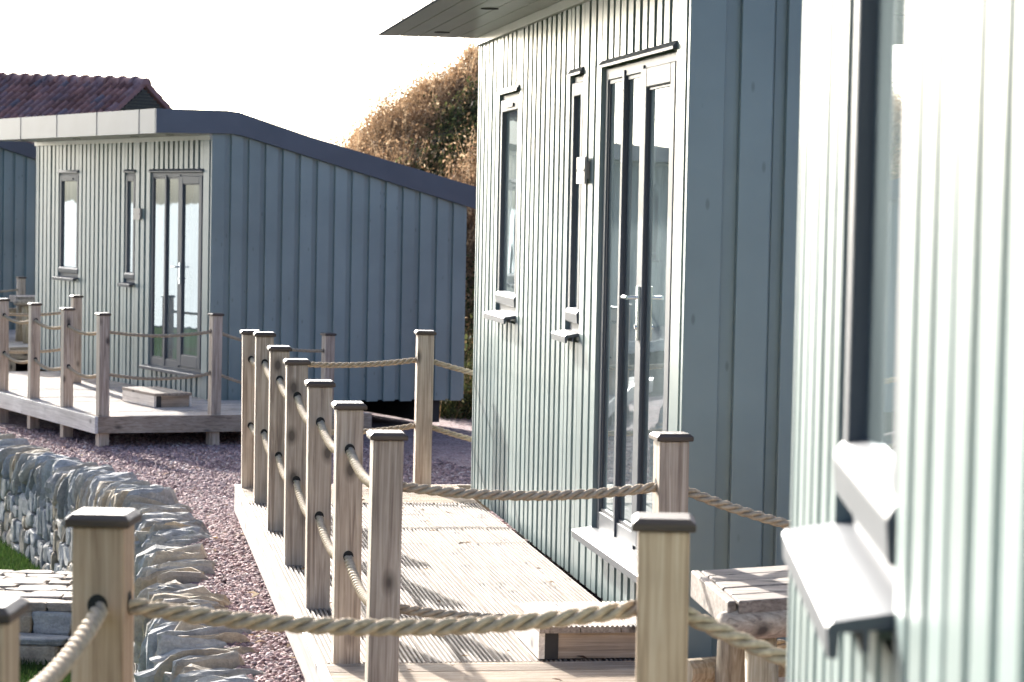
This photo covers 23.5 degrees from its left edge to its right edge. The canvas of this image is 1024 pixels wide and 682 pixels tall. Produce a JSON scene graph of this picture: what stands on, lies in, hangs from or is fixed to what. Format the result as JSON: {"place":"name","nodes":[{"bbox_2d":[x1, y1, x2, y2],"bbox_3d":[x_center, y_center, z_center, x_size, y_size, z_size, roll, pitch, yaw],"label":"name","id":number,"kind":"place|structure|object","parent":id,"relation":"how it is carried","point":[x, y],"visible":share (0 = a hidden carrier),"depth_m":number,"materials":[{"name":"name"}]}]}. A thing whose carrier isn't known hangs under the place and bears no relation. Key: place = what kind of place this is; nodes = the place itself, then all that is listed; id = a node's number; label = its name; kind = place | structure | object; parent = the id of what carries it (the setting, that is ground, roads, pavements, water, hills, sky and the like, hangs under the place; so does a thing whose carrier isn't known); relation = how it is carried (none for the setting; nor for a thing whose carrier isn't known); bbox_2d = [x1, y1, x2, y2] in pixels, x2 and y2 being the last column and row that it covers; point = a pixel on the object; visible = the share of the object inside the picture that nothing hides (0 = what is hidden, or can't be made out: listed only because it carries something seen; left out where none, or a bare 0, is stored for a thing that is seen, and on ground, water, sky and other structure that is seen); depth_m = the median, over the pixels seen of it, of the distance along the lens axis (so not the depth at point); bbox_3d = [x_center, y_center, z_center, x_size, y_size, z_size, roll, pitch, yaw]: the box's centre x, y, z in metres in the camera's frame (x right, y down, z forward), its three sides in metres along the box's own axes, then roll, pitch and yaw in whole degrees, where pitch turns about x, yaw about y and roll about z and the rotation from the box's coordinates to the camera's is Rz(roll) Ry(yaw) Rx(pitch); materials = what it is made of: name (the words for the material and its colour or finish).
{"place":"outdoors","nodes":[
{"label":"outdoors","id":0,"kind":"place"},
{"bbox_2d":[0,536,71,681],"bbox_3d":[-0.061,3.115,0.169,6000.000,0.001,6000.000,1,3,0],"label":"ground","id":1,"kind":"structure","parent":0,"point":[20,569],"depth_m":20.75,"materials":[{"name":"green plant"}]},
{"bbox_2d":[0,570,71,664],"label":"stone steps","id":2,"kind":"structure","parent":1,"relation":"on","point":[46,626],"depth_m":16.75,"materials":[{"name":"grey stone"}]},
{"bbox_2d":[0,0,476,145],"label":"sky","id":3,"kind":"structure","parent":0,"point":[286,64],"materials":[{"name":"white"}]},
{"bbox_2d":[16,55,478,370],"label":"hillside","id":4,"kind":"structure","parent":0,"point":[21,367],"depth_m":36.03,"materials":[{"name":"plant"}]},
{"bbox_2d":[0,141,35,329],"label":"cabin","id":5,"kind":"object","parent":4,"relation":"on","point":[17,207],"visible":0.2,"depth_m":38.15,"materials":[{"name":"blue metal"}]},
{"bbox_2d":[0,72,171,143],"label":"tiled house","id":6,"kind":"structure","parent":4,"relation":"on","point":[30,95],"depth_m":50.20,"materials":[{"name":"red tile"}]},
{"bbox_2d":[0,108,475,421],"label":"cabin","id":7,"kind":"object","parent":4,"relation":"on","point":[162,221],"visible":0.84,"depth_m":27.41,"materials":[{"name":"green paint"}]},
{"bbox_2d":[52,170,78,281],"bbox_3d":[-5.493,-1.437,30.471,0.155,1.376,0.761,-1,4,-30],"label":"window","id":8,"kind":"structure","parent":7,"relation":"in","point":[69,179],"depth_m":30.50,"materials":[{"name":"clear glass"}]},
{"bbox_2d":[117,169,135,286],"bbox_3d":[-4.455,-1.319,28.665,0.155,1.376,0.391,-1,4,-30],"label":"window","id":9,"kind":"structure","parent":7,"relation":"in","point":[129,275],"depth_m":28.70,"materials":[{"name":"clear glass"}]},
{"bbox_2d":[139,168,203,375],"bbox_3d":[-3.775,-0.785,27.481,0.180,2.289,1.643,-1,4,-30],"label":"door","id":10,"kind":"structure","parent":7,"relation":"in","point":[177,194],"depth_m":27.49,"materials":[{"name":"grey glass"}]},
{"bbox_2d":[320,37,478,355],"bbox_3d":[-1.287,-2.983,35.142,9.021,7.312,9.983,1,3,0],"label":"dry scrub","id":11,"kind":"object","parent":4,"relation":"on","point":[390,119],"visible":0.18,"depth_m":36.84,"materials":[{"name":"brown plant"}]},
{"bbox_2d":[395,72,478,419],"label":"green undergrowth","id":12,"kind":"object","parent":4,"relation":"on","point":[448,408],"visible":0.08,"depth_m":35.35,"materials":[{"name":"plant"}]},
{"bbox_2d":[0,410,602,681],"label":"gravel ground","id":13,"kind":"structure","parent":0,"point":[451,449],"depth_m":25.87,"materials":[{"name":"gravel"}]},
{"bbox_2d":[9,330,27,370],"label":"timber deck","id":14,"kind":"structure","parent":13,"relation":"on","point":[14,345],"depth_m":33.70,"materials":[{"name":"grey wood"}]},
{"bbox_2d":[15,276,26,307],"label":"rope post","id":15,"kind":"object","parent":14,"relation":"on","point":[21,284],"visible":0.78,"depth_m":35.58,"materials":[{"name":"wood"}]},
{"bbox_2d":[9,295,34,343],"bbox_3d":[-6.512,-0.303,35.081,1.433,0.687,0.708,-1,4,-29],"label":"picnic table","id":16,"kind":"object","parent":14,"relation":"on","point":[21,302],"visible":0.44,"depth_m":34.57,"materials":[{"name":"brown wood"}]},
{"bbox_2d":[0,433,178,573],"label":"stone wall","id":17,"kind":"structure","parent":13,"relation":"on","point":[45,493],"depth_m":20.46,"materials":[{"name":"grey stone"}]},
{"bbox_2d":[0,371,371,446],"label":"timber deck","id":18,"kind":"structure","parent":13,"relation":"on","point":[122,417],"depth_m":25.29,"materials":[{"name":"beige wood"}]},
{"bbox_2d":[0,298,9,390],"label":"rope post","id":19,"kind":"object","parent":18,"relation":"on","point":[4,347],"visible":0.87,"depth_m":27.33,"materials":[{"name":"wood"}]},
{"bbox_2d":[3,348,241,383],"bbox_3d":[-4.059,0.295,26.798,2.319,0.247,4.855,-1,4,-28],"label":"rope","id":20,"kind":"object","parent":19,"relation":"attached to","point":[72,370],"visible":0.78,"depth_m":24.87,"materials":[{"name":"beige fabric"}]},
{"bbox_2d":[27,303,42,398],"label":"rope post","id":21,"kind":"object","parent":18,"relation":"on","point":[34,336],"visible":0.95,"depth_m":26.34,"materials":[{"name":"brown wood"}]},
{"bbox_2d":[59,307,74,406],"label":"rope post","id":22,"kind":"object","parent":18,"relation":"on","point":[66,375],"visible":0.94,"depth_m":25.34,"materials":[{"name":"beige wood"}]},
{"bbox_2d":[69,295,83,382],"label":"rope post","id":23,"kind":"object","parent":18,"relation":"on","point":[76,302],"visible":0.74,"depth_m":28.66,"materials":[{"name":"wood"}]},
{"bbox_2d":[95,312,110,415],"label":"rope post","id":24,"kind":"object","parent":18,"relation":"on","point":[102,356],"visible":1,"depth_m":24.35,"materials":[{"name":"beige wood"}]},
{"bbox_2d":[122,386,191,406],"bbox_3d":[-3.758,0.589,25.998,0.420,0.147,0.940,-1,4,-30],"label":"wooden step","id":25,"kind":"object","parent":18,"relation":"on","point":[154,396],"visible":1,"depth_m":25.69,"materials":[{"name":"beige wood"}]},
{"bbox_2d":[208,313,223,414],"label":"rope post","id":26,"kind":"object","parent":18,"relation":"on","point":[215,362],"visible":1,"depth_m":24.77,"materials":[{"name":"beige wood"}]},
{"bbox_2d":[133,503,263,681],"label":"stone wall","id":27,"kind":"structure","parent":13,"relation":"on","point":[169,566],"depth_m":12.12,"materials":[{"name":"grey stone"}]},
{"bbox_2d":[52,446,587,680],"bbox_3d":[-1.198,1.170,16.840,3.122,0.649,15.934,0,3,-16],"label":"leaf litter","id":28,"kind":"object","parent":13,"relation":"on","point":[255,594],"visible":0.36,"depth_m":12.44,"materials":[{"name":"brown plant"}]},
{"bbox_2d":[320,333,336,439],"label":"rope post","id":29,"kind":"object","parent":13,"relation":"on","point":[328,348],"visible":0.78,"depth_m":25.18,"materials":[{"name":"beige wood"}]},
{"bbox_2d":[234,484,785,681],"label":"timber deck","id":30,"kind":"structure","parent":13,"relation":"on","point":[493,565],"depth_m":11.64,"materials":[{"name":"beige wood"}]},
{"bbox_2d":[240,330,260,487],"bbox_3d":[-1.659,0.523,15.568,0.130,1.187,0.130,0,3,-9],"label":"rope post","id":31,"kind":"object","parent":30,"relation":"on","point":[247,412],"visible":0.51,"depth_m":15.51,"materials":[{"name":"beige wood"}]},
{"bbox_2d":[253,331,275,505],"bbox_3d":[-1.496,0.538,14.787,0.130,1.187,0.130,1,3,-9],"label":"rope post","id":32,"kind":"object","parent":30,"relation":"on","point":[263,340],"visible":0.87,"depth_m":14.73,"materials":[{"name":"beige wood"}]},
{"bbox_2d":[249,423,786,649],"bbox_3d":[-0.067,0.826,12.178,2.168,0.257,7.273,1,3,-9],"label":"rope","id":33,"kind":"object","parent":32,"relation":"attached to","point":[361,591],"visible":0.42,"depth_m":9.62,"materials":[{"name":"beige fabric"}]},
{"bbox_2d":[267,345,291,532],"bbox_3d":[-1.292,0.619,13.560,0.130,1.187,0.130,1,4,-9],"label":"rope post","id":34,"kind":"object","parent":30,"relation":"on","point":[278,354],"visible":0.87,"depth_m":13.50,"materials":[{"name":"beige wood"}]},
{"bbox_2d":[283,358,310,567],"bbox_3d":[-1.082,0.682,12.283,0.130,1.187,0.130,0,3,-9],"label":"rope post","id":35,"kind":"object","parent":30,"relation":"on","point":[296,376],"visible":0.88,"depth_m":12.23,"materials":[{"name":"wood"}]},
{"bbox_2d":[304,379,335,610],"bbox_3d":[-0.866,0.767,10.980,0.130,1.187,0.130,0,4,-9],"label":"rope post","id":36,"kind":"object","parent":30,"relation":"on","point":[318,496],"visible":0.87,"depth_m":10.92,"materials":[{"name":"wood"}]},
{"bbox_2d":[331,401,366,663],"bbox_3d":[-0.650,0.832,9.680,0.130,1.187,0.130,0,3,-9],"label":"rope post","id":37,"kind":"object","parent":30,"relation":"on","point":[347,497],"visible":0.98,"depth_m":9.62,"materials":[{"name":"brown wood"}]},
{"bbox_2d":[365,430,407,681],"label":"rope post","id":38,"kind":"object","parent":30,"relation":"on","point":[384,535],"visible":1,"depth_m":8.40,"materials":[{"name":"wood"}]},
{"bbox_2d":[413,330,436,485],"bbox_3d":[-0.569,0.524,15.749,0.130,1.187,0.130,1,3,-9],"label":"rope post","id":39,"kind":"object","parent":30,"relation":"on","point":[423,412],"visible":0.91,"depth_m":15.69,"materials":[{"name":"beige wood"}]},
{"bbox_2d":[515,601,635,658],"bbox_3d":[0.307,1.189,10.125,0.500,0.137,0.600,1,3,-9],"label":"wooden step","id":40,"kind":"object","parent":30,"relation":"on","point":[614,638],"visible":0.52,"depth_m":9.85,"materials":[{"name":"beige wood"}]},
{"bbox_2d":[649,431,693,512],"bbox_3d":[0.549,0.913,8.614,0.130,1.187,0.130,0,3,-9],"label":"rope post","id":41,"kind":"object","parent":30,"relation":"on","point":[671,464],"visible":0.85,"depth_m":8.54,"materials":[{"name":"wood"}]},
{"bbox_2d":[376,0,803,658],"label":"cabin","id":42,"kind":"object","parent":13,"relation":"on","point":[636,214],"visible":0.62,"depth_m":11.14,"materials":[{"name":"green paint"}]},
{"bbox_2d":[484,84,519,323],"bbox_3d":[-0.019,-0.803,14.399,0.156,1.376,0.750,1,3,-9],"label":"window","id":43,"kind":"structure","parent":42,"relation":"in","point":[505,295],"depth_m":14.49,"materials":[{"name":"grey glass"}]},
{"bbox_2d":[551,66,583,342],"bbox_3d":[0.320,-0.686,12.345,0.156,1.376,0.380,1,3,-9],"label":"window","id":44,"kind":"structure","parent":42,"relation":"in","point":[572,311],"depth_m":12.42,"materials":[{"name":"grey glass"}]},
{"bbox_2d":[572,40,677,582],"bbox_3d":[0.532,-0.152,10.994,0.181,2.289,1.630,1,3,-9],"label":"door","id":45,"kind":"structure","parent":42,"relation":"in","point":[640,100],"depth_m":11.06,"materials":[{"name":"grey glass"}]},
{"bbox_2d":[687,565,788,681],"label":"picnic table","id":46,"kind":"object","parent":13,"relation":"on","point":[752,601],"visible":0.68,"depth_m":7.86,"materials":[{"name":"brown wood"}]},
{"bbox_2d":[782,0,1023,681],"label":"cabin","id":47,"kind":"object","parent":13,"relation":"on","point":[903,545],"visible":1,"depth_m":2.50,"materials":[{"name":"grey metal"}]},
{"bbox_2d":[782,0,911,658],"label":"window","id":48,"kind":"structure","parent":47,"relation":"in","point":[842,573],"depth_m":3.02,"materials":[{"name":"grey glass"}]},
{"bbox_3d":[0.278,1.830,1.432,2.850,0.503,7.836,1,3,3],"label":"timber deck","id":49,"kind":"object","parent":13,"relation":"on","visible":0},
{"bbox_2d":[0,596,29,681],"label":"rope post","id":50,"kind":"object","parent":49,"relation":"on","point":[13,609],"visible":1,"depth_m":3.79,"materials":[{"name":"beige wood"}]},
{"bbox_2d":[30,598,786,681],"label":"rope","id":51,"kind":"object","parent":50,"relation":"attached to","point":[63,663],"visible":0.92,"depth_m":4.98,"materials":[{"name":"beige fabric"}]},
{"bbox_2d":[64,508,141,681],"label":"rope post","id":52,"kind":"object","parent":49,"relation":"on","point":[103,555],"visible":0.98,"depth_m":4.88,"materials":[{"name":"beige wood"}]},
{"bbox_2d":[632,512,695,681],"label":"rope post","id":53,"kind":"object","parent":49,"relation":"on","point":[663,553],"visible":1,"depth_m":4.99,"materials":[{"name":"beige wood"}]},
{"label":"rope post","id":54,"kind":"object","parent":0,"visible":0},
{"bbox_2d":[250,357,789,528],"bbox_3d":[-0.059,0.407,12.155,2.169,0.257,7.273,1,3,-9],"label":"rope","id":55,"kind":"object","parent":54,"relation":"attached to","point":[553,495],"visible":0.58,"depth_m":8.60,"materials":[{"name":"beige fabric"}]},
{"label":"rope post","id":56,"kind":"object","parent":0,"visible":0},
{"bbox_2d":[3,312,323,352],"bbox_3d":[-4.051,-0.128,26.776,2.319,0.239,4.854,-1,4,-28],"label":"rope","id":57,"kind":"object","parent":56,"relation":"attached to","point":[129,334],"visible":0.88,"depth_m":24.94,"materials":[{"name":"beige fabric"}]},
{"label":"rope post","id":58,"kind":"object","parent":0,"visible":0},
{"bbox_2d":[0,289,17,292],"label":"rope","id":59,"kind":"object","parent":58,"relation":"attached to","point":[10,290],"visible":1,"depth_m":35.52,"materials":[{"name":"beige fabric"}]}
]}

